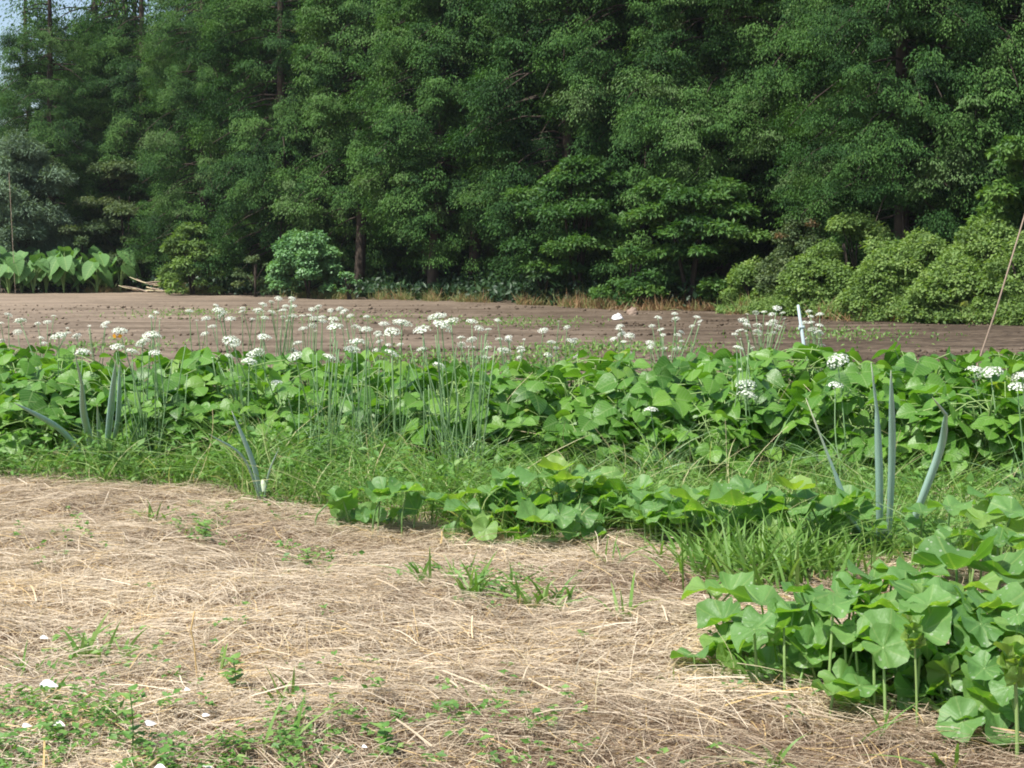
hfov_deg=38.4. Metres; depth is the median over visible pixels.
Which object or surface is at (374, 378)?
bean plant
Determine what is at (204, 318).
garlic chive plant
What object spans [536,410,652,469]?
bean plant
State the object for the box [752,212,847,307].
shrub
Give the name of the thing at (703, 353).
bean plant
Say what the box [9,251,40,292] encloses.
taro plant
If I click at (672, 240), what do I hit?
conifer tree
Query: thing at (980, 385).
bean plant
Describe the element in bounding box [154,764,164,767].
petal
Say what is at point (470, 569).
grass tuft
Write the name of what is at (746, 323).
garlic chive plant
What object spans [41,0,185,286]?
conifer tree
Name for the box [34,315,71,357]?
garlic chive plant
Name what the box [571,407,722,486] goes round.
garlic chive plant
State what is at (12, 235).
pole
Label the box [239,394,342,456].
bean plant
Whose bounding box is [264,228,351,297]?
shrub
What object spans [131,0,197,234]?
conifer tree
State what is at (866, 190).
conifer tree
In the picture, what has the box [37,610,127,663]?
grass tuft
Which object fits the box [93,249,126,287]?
taro plant
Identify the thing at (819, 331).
garlic chive plant
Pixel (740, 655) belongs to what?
grass tuft
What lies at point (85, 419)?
green onion
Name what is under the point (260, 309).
garlic chive plant
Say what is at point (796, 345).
bean plant
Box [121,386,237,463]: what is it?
bean plant
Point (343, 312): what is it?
garlic chive plant
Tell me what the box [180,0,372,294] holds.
conifer tree
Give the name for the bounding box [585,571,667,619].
grass tuft
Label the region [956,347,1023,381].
bean plant
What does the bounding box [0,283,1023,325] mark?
dry verge grass
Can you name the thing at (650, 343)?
garlic chive plant
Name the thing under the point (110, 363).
bean plant
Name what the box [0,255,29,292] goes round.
taro plant
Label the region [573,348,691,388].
bean plant
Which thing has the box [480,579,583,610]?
grass tuft
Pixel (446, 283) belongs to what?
understory
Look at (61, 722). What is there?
petal
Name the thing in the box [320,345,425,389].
bean plant
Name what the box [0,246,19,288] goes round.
taro plant
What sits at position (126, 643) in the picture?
grass tuft
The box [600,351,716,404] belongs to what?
bean plant
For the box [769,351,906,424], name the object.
bean plant
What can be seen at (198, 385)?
bean plant
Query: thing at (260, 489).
green onion
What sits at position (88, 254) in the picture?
taro plant
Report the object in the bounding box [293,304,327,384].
garlic chive plant
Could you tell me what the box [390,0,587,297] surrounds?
conifer tree
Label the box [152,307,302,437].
garlic chive plant
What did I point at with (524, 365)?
bean plant
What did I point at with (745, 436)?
bean plant
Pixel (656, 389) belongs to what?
bean plant
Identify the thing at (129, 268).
taro plant
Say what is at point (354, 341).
garlic chive plant
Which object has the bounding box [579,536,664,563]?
grass tuft
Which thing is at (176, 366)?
bean plant
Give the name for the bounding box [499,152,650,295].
broadleaf tree
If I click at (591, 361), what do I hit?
bean plant
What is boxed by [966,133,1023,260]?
broadleaf tree
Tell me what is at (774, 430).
bean plant
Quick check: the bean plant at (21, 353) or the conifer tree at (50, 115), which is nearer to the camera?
the bean plant at (21, 353)
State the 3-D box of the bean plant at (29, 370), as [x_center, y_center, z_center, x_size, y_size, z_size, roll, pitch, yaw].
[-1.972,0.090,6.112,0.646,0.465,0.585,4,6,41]
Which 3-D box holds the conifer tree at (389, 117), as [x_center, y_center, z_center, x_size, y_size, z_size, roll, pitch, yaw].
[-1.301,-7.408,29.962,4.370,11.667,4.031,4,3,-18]
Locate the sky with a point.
(4, 23)
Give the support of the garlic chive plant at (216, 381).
on the ground at (62, 303)
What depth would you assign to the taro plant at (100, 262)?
35.54 m
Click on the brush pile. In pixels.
(153, 284)
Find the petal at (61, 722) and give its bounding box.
[53,720,64,725]
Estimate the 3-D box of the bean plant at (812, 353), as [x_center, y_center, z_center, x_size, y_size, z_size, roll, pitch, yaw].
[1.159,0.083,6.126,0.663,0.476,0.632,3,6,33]
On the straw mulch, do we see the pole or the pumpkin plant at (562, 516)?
the pumpkin plant at (562, 516)
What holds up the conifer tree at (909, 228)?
on the ground at (62, 303)
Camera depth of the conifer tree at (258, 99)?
38.04 m
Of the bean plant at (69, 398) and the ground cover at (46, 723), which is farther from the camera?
the bean plant at (69, 398)
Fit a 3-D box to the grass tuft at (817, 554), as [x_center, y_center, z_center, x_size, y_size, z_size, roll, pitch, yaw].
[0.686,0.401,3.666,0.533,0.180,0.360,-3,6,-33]
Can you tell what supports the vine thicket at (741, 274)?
on the ground at (62, 303)
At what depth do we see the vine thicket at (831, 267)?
20.47 m
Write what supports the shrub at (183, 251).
on the ground at (62, 303)
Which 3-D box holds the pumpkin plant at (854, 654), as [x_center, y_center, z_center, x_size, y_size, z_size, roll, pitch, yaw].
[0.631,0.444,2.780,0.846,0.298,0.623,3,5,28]
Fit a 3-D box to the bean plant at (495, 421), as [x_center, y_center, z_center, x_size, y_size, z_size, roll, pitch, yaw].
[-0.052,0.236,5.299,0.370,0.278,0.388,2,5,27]
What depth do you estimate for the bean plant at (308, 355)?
6.36 m
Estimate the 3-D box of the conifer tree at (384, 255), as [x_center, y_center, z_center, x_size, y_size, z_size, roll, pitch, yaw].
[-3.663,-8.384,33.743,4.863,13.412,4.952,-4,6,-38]
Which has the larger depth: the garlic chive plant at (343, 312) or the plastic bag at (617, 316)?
the plastic bag at (617, 316)
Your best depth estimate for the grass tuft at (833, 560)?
3.72 m
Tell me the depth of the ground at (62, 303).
13.05 m
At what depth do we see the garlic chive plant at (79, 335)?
8.29 m
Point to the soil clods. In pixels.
(944, 349)
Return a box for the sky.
[0,0,183,126]
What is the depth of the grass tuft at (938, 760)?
2.30 m
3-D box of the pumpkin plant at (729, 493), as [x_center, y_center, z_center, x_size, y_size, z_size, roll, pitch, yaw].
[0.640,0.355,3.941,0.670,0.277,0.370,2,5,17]
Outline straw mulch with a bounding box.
[0,461,1023,767]
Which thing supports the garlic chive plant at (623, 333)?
on the ground at (62, 303)
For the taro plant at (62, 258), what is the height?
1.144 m
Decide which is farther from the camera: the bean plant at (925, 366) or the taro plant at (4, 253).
the taro plant at (4, 253)
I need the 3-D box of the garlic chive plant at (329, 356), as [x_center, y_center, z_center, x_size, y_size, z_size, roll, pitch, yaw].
[-0.604,0.135,5.121,0.880,0.691,0.694,0,5,0]
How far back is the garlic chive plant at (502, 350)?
7.85 m
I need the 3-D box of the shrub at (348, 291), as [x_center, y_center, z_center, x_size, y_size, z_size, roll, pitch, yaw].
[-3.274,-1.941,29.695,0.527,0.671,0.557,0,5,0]
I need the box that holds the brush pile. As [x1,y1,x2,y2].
[118,277,186,291]
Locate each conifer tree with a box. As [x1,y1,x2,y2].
[0,0,86,236]
[0,0,120,290]
[19,0,147,200]
[33,0,128,200]
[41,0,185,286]
[62,0,198,288]
[79,0,169,283]
[113,0,288,289]
[118,0,274,292]
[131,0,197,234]
[160,0,332,291]
[167,0,289,240]
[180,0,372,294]
[247,0,419,287]
[251,7,389,250]
[264,0,444,295]
[318,0,485,294]
[331,0,530,295]
[339,22,487,286]
[365,0,558,298]
[370,0,556,298]
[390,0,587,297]
[432,0,669,295]
[449,0,626,298]
[520,0,742,288]
[522,0,751,284]
[605,0,836,300]
[605,10,776,275]
[612,0,832,304]
[683,0,919,237]
[719,0,921,263]
[730,0,1011,234]
[762,0,1023,282]
[767,209,917,259]
[803,0,1023,251]
[830,0,1023,260]
[832,20,1001,258]
[918,0,1023,238]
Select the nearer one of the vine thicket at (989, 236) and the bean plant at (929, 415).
the bean plant at (929, 415)
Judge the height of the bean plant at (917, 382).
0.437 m
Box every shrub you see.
[55,224,104,291]
[155,221,228,294]
[230,254,271,296]
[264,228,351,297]
[337,271,361,298]
[518,263,572,303]
[587,243,670,305]
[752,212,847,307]
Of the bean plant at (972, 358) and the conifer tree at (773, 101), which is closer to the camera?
the bean plant at (972, 358)
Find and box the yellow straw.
[190,611,197,675]
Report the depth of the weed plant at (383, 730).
2.40 m
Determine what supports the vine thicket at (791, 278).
on the ground at (62, 303)
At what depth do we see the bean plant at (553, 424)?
5.12 m
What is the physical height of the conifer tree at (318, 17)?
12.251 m
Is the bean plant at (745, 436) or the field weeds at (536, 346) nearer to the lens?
the bean plant at (745, 436)
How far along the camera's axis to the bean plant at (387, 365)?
6.07 m
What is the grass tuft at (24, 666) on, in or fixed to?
on the straw mulch
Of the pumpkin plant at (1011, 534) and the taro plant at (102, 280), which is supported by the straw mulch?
the pumpkin plant at (1011, 534)
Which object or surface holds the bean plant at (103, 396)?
on the ground at (62, 303)
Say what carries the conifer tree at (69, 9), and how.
on the ground at (62, 303)
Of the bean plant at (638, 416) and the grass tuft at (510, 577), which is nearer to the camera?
the grass tuft at (510, 577)
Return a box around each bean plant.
[0,342,89,391]
[0,350,75,412]
[0,366,28,419]
[0,377,103,450]
[0,393,85,461]
[7,345,156,445]
[29,368,144,441]
[35,351,136,377]
[95,362,244,448]
[100,350,238,418]
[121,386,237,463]
[146,357,225,388]
[170,366,285,457]
[171,398,266,471]
[174,346,302,400]
[214,354,293,397]
[237,360,380,454]
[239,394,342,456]
[252,347,364,394]
[252,364,361,420]
[293,398,401,458]
[309,360,430,401]
[319,366,445,464]
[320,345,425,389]
[351,397,445,461]
[364,363,508,456]
[390,358,460,393]
[415,359,493,411]
[437,375,589,458]
[440,410,545,470]
[461,359,573,435]
[479,359,553,406]
[495,407,592,472]
[505,366,670,458]
[530,349,648,423]
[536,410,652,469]
[537,356,637,424]
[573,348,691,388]
[573,368,726,465]
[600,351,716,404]
[600,406,701,472]
[649,396,765,481]
[660,365,795,469]
[666,348,784,441]
[676,345,785,383]
[698,374,847,462]
[701,369,825,476]
[725,342,845,418]
[731,345,860,416]
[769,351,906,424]
[777,362,938,472]
[782,384,921,480]
[810,347,907,390]
[847,371,978,470]
[850,390,987,485]
[871,342,981,407]
[871,346,990,435]
[895,380,1023,482]
[930,379,1020,470]
[932,350,1023,453]
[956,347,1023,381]
[962,367,1023,477]
[1012,362,1023,372]
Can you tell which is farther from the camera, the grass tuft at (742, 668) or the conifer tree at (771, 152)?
the conifer tree at (771, 152)
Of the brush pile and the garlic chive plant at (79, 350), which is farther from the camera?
the brush pile
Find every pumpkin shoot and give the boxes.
[900,613,925,730]
[993,635,1023,759]
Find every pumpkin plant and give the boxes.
[315,476,494,541]
[440,455,690,548]
[632,470,881,553]
[670,531,1023,750]
[858,485,1023,589]
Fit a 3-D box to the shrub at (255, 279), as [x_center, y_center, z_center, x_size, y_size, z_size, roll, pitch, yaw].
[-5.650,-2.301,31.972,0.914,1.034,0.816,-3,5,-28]
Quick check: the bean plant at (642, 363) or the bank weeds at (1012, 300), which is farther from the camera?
the bank weeds at (1012, 300)
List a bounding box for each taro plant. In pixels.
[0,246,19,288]
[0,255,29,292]
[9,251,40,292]
[13,250,49,292]
[26,246,49,290]
[28,249,65,292]
[46,246,74,292]
[48,273,75,291]
[56,253,92,292]
[72,245,102,288]
[72,252,113,292]
[79,247,101,289]
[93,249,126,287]
[109,245,140,291]
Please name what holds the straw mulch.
on the ground at (62, 303)
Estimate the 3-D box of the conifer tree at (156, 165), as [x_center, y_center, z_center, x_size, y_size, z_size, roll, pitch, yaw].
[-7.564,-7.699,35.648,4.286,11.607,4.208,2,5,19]
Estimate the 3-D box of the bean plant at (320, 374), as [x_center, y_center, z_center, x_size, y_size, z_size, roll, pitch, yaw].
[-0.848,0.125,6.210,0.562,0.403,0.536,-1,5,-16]
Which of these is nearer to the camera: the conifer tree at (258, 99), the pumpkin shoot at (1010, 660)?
the pumpkin shoot at (1010, 660)
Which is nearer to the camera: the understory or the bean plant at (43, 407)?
the bean plant at (43, 407)
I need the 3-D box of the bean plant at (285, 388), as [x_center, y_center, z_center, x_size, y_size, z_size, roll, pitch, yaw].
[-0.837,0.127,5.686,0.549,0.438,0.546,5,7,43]
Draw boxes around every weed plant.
[117,684,146,756]
[197,519,214,541]
[218,652,246,688]
[297,547,314,568]
[370,721,394,756]
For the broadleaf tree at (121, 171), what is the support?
on the ground at (62, 303)
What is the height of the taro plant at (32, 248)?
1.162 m
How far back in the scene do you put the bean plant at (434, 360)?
6.56 m
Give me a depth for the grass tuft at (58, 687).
2.65 m
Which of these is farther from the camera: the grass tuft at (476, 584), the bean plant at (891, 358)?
the bean plant at (891, 358)
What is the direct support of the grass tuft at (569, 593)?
on the straw mulch
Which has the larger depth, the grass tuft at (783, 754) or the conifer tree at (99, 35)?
the conifer tree at (99, 35)
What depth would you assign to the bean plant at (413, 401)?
5.35 m
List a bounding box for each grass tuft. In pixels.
[0,640,58,676]
[12,675,68,701]
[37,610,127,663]
[95,619,157,662]
[130,500,173,522]
[211,643,236,670]
[236,691,340,754]
[254,666,298,707]
[373,547,432,583]
[422,552,491,578]
[437,551,538,599]
[459,682,497,702]
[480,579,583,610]
[488,562,541,596]
[507,569,594,607]
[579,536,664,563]
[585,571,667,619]
[604,501,854,584]
[626,511,766,573]
[630,507,875,596]
[688,735,804,767]
[692,506,866,589]
[698,648,752,681]
[719,643,782,686]
[742,504,920,587]
[847,743,967,767]
[859,700,920,742]
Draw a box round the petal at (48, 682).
[40,679,57,686]
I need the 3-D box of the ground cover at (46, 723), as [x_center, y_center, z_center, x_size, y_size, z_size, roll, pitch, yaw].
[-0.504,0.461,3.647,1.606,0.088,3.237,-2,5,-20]
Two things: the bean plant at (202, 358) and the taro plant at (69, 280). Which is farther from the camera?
the taro plant at (69, 280)
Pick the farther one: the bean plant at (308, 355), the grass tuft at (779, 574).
the bean plant at (308, 355)
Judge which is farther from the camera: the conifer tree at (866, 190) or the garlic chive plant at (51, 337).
the conifer tree at (866, 190)
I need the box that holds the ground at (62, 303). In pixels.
[0,287,1023,767]
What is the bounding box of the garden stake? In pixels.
[797,305,807,359]
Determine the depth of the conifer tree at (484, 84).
27.01 m
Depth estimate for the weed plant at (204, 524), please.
4.15 m
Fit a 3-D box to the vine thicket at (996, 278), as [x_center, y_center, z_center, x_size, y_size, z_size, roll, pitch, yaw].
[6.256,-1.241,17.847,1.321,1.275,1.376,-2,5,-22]
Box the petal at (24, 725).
[22,723,30,727]
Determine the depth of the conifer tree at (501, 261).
28.12 m
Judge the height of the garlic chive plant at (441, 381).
0.629 m
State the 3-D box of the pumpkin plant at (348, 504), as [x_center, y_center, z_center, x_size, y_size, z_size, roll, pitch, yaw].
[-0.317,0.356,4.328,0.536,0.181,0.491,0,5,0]
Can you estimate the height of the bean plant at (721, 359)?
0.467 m
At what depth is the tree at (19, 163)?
35.96 m
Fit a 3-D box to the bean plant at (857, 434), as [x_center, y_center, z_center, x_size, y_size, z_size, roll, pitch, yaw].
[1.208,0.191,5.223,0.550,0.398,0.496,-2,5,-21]
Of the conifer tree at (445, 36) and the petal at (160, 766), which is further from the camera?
the conifer tree at (445, 36)
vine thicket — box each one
[718,255,784,305]
[772,251,839,316]
[805,212,895,307]
[834,248,917,321]
[865,226,952,318]
[900,248,995,323]
[933,213,1023,323]
[969,229,1023,325]
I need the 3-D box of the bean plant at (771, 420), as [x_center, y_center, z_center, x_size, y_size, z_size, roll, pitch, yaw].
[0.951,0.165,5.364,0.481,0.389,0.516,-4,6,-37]
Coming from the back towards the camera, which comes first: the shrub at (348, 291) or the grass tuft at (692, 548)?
the shrub at (348, 291)
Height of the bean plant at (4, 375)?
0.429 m
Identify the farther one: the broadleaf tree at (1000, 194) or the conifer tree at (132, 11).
the conifer tree at (132, 11)
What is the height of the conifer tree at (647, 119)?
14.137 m
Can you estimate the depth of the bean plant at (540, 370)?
6.46 m
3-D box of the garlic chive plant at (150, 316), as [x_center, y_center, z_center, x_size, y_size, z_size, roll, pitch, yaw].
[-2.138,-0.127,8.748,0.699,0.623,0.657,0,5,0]
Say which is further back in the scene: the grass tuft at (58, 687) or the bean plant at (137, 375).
the bean plant at (137, 375)
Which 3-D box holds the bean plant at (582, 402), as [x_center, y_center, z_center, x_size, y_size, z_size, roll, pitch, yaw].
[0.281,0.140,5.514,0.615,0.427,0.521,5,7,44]
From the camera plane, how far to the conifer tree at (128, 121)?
37.85 m
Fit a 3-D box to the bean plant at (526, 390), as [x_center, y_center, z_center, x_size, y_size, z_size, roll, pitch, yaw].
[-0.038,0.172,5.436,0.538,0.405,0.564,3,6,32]
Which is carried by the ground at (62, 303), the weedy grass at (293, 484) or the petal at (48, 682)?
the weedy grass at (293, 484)
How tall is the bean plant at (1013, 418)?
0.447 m
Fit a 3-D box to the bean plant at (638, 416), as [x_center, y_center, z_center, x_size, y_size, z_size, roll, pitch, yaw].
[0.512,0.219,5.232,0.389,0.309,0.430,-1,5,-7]
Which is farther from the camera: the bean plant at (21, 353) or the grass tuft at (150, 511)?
the bean plant at (21, 353)
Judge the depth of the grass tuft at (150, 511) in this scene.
4.47 m
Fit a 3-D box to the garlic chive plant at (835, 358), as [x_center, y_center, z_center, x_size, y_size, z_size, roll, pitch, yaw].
[1.212,0.145,5.057,0.821,0.506,0.581,-3,6,-28]
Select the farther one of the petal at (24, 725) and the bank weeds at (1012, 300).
the bank weeds at (1012, 300)
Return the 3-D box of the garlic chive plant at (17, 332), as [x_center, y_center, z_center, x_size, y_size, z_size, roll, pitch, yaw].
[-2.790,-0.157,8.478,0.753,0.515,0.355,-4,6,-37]
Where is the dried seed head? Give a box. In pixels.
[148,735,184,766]
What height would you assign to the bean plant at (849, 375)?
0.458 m
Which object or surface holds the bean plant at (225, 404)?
on the ground at (62, 303)
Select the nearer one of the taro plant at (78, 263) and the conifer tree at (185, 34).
the taro plant at (78, 263)
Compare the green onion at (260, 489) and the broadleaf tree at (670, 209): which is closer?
the green onion at (260, 489)
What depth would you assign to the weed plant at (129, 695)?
2.36 m
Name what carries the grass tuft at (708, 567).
on the straw mulch
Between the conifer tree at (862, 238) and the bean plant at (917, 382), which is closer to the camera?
the bean plant at (917, 382)
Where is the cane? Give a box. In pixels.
[972,217,1023,381]
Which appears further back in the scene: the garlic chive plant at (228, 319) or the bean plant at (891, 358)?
the garlic chive plant at (228, 319)
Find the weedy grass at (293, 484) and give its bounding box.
[0,363,1023,569]
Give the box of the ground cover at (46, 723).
[0,486,803,767]
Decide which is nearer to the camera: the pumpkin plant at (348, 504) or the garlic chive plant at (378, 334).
the pumpkin plant at (348, 504)
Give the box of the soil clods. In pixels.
[0,303,1023,383]
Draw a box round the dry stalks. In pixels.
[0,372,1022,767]
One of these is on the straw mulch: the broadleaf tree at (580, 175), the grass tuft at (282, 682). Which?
the grass tuft at (282, 682)
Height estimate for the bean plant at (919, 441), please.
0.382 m
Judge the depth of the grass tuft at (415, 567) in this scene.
3.54 m
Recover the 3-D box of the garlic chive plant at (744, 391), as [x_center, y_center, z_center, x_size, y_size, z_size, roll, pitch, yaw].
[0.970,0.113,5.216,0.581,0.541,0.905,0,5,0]
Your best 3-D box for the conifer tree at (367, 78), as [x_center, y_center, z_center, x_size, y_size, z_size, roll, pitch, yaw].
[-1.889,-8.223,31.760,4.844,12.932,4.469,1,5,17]
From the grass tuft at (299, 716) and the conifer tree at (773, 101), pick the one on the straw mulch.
the grass tuft at (299, 716)
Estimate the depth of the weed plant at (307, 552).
3.81 m
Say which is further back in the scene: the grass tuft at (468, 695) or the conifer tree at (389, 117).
the conifer tree at (389, 117)
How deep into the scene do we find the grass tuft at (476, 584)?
3.44 m
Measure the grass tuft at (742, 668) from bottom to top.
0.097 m
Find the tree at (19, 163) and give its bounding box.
[0,126,88,291]
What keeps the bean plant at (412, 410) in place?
on the ground at (62, 303)
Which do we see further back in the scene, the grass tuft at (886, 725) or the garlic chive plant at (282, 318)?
the garlic chive plant at (282, 318)
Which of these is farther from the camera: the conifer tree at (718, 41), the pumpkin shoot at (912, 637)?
the conifer tree at (718, 41)
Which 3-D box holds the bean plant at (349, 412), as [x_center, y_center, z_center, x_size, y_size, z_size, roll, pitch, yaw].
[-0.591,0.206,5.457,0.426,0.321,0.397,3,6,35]
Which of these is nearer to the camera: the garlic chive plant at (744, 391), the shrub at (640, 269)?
the garlic chive plant at (744, 391)
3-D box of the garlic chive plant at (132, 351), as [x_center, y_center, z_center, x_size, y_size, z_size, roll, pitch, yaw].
[-1.395,0.077,5.349,0.716,0.571,0.583,2,5,19]
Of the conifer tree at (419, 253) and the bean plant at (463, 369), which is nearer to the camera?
the bean plant at (463, 369)
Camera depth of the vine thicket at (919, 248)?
19.48 m
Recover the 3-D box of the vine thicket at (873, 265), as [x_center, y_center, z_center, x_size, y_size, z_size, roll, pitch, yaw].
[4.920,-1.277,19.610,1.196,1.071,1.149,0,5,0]
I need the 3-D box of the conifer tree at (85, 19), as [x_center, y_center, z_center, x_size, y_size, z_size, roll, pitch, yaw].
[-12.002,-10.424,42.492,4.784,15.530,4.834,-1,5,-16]
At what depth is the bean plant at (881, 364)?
6.22 m
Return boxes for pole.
[9,180,15,292]
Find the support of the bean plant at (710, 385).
on the ground at (62, 303)
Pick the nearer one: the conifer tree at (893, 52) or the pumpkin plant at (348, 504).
the pumpkin plant at (348, 504)
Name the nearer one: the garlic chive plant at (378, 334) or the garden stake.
the garden stake
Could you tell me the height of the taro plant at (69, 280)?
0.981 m
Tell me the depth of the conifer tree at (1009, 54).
20.30 m
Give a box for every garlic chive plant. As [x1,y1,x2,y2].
[0,313,21,349]
[13,318,78,416]
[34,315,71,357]
[35,348,127,454]
[42,327,206,477]
[71,321,108,363]
[124,311,160,379]
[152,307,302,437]
[185,309,211,351]
[197,333,292,454]
[208,304,235,385]
[210,323,437,480]
[210,357,219,430]
[238,302,270,367]
[261,326,436,476]
[267,296,297,364]
[291,319,435,463]
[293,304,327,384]
[327,306,380,371]
[356,312,540,482]
[356,315,403,373]
[456,319,491,371]
[470,318,529,380]
[538,321,584,381]
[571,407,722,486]
[589,312,701,373]
[610,324,634,360]
[731,305,785,355]
[733,340,871,479]
[754,353,920,489]
[802,309,825,372]
[916,366,1022,486]
[958,371,1023,497]
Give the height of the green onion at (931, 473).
0.568 m
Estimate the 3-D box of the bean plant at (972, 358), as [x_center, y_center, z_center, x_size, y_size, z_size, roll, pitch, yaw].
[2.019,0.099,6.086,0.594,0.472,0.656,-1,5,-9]
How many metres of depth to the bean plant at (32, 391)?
5.71 m
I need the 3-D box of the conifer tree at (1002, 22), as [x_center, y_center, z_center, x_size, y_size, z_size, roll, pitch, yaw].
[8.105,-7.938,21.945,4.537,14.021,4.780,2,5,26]
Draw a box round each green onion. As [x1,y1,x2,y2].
[14,351,121,461]
[209,412,278,501]
[806,363,947,550]
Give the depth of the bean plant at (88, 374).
5.95 m
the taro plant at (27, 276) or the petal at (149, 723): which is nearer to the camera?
the petal at (149, 723)
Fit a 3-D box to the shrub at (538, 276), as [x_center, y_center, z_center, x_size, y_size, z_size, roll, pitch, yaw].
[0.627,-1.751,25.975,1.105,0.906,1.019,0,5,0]
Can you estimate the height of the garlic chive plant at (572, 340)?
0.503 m
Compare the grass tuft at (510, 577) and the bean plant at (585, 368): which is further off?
the bean plant at (585, 368)
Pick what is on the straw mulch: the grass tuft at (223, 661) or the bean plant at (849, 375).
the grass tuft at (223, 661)
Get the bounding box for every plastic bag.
[611,313,622,319]
[626,306,638,314]
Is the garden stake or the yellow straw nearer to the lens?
the yellow straw
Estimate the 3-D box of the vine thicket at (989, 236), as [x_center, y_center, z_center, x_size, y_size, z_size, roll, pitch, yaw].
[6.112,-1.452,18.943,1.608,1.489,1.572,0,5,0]
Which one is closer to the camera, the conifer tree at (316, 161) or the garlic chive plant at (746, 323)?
the garlic chive plant at (746, 323)
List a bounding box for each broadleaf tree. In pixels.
[72,158,177,290]
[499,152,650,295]
[614,172,771,306]
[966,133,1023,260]
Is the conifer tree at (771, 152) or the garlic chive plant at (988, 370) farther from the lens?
the conifer tree at (771, 152)
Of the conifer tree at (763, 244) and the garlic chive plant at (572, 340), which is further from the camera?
the conifer tree at (763, 244)
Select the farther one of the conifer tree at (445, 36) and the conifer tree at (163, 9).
the conifer tree at (163, 9)
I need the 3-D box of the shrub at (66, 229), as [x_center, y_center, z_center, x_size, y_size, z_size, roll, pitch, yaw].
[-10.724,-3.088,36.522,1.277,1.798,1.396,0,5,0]
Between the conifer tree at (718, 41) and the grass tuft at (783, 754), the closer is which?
the grass tuft at (783, 754)
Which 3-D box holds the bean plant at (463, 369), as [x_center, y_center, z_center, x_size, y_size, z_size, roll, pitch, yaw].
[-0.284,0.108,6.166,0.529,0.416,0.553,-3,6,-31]
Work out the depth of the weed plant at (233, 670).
2.69 m
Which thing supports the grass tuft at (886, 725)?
on the straw mulch
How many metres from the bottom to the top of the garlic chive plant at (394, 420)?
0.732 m
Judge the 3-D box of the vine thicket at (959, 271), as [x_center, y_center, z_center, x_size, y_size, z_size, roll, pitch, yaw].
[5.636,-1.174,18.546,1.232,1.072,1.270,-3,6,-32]
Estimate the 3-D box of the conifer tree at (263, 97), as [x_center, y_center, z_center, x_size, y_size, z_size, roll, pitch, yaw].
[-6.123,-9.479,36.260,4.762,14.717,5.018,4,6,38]
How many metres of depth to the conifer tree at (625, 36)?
26.52 m
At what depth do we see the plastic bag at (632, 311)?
21.18 m
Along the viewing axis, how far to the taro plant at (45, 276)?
35.43 m
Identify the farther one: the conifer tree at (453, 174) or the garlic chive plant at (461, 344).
the conifer tree at (453, 174)
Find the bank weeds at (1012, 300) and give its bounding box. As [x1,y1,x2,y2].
[707,256,1023,324]
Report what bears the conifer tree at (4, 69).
on the ground at (62, 303)
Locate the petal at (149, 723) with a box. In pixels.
[145,720,156,725]
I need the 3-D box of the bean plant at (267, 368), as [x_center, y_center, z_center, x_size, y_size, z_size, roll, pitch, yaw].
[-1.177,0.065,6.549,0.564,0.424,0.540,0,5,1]
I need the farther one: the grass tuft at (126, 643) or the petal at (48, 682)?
the grass tuft at (126, 643)
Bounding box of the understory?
[1,233,1006,309]
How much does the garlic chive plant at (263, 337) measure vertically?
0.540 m
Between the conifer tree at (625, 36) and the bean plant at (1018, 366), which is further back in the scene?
the conifer tree at (625, 36)
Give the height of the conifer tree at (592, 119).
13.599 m
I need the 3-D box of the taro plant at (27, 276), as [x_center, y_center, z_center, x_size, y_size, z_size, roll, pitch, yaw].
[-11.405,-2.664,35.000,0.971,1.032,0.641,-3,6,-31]
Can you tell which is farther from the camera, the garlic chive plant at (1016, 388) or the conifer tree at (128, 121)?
the conifer tree at (128, 121)
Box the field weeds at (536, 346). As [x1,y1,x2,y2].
[10,305,987,372]
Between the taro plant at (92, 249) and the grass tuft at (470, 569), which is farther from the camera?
the taro plant at (92, 249)
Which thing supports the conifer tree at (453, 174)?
on the ground at (62, 303)
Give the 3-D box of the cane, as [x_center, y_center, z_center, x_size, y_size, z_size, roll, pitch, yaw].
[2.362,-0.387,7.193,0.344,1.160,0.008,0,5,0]

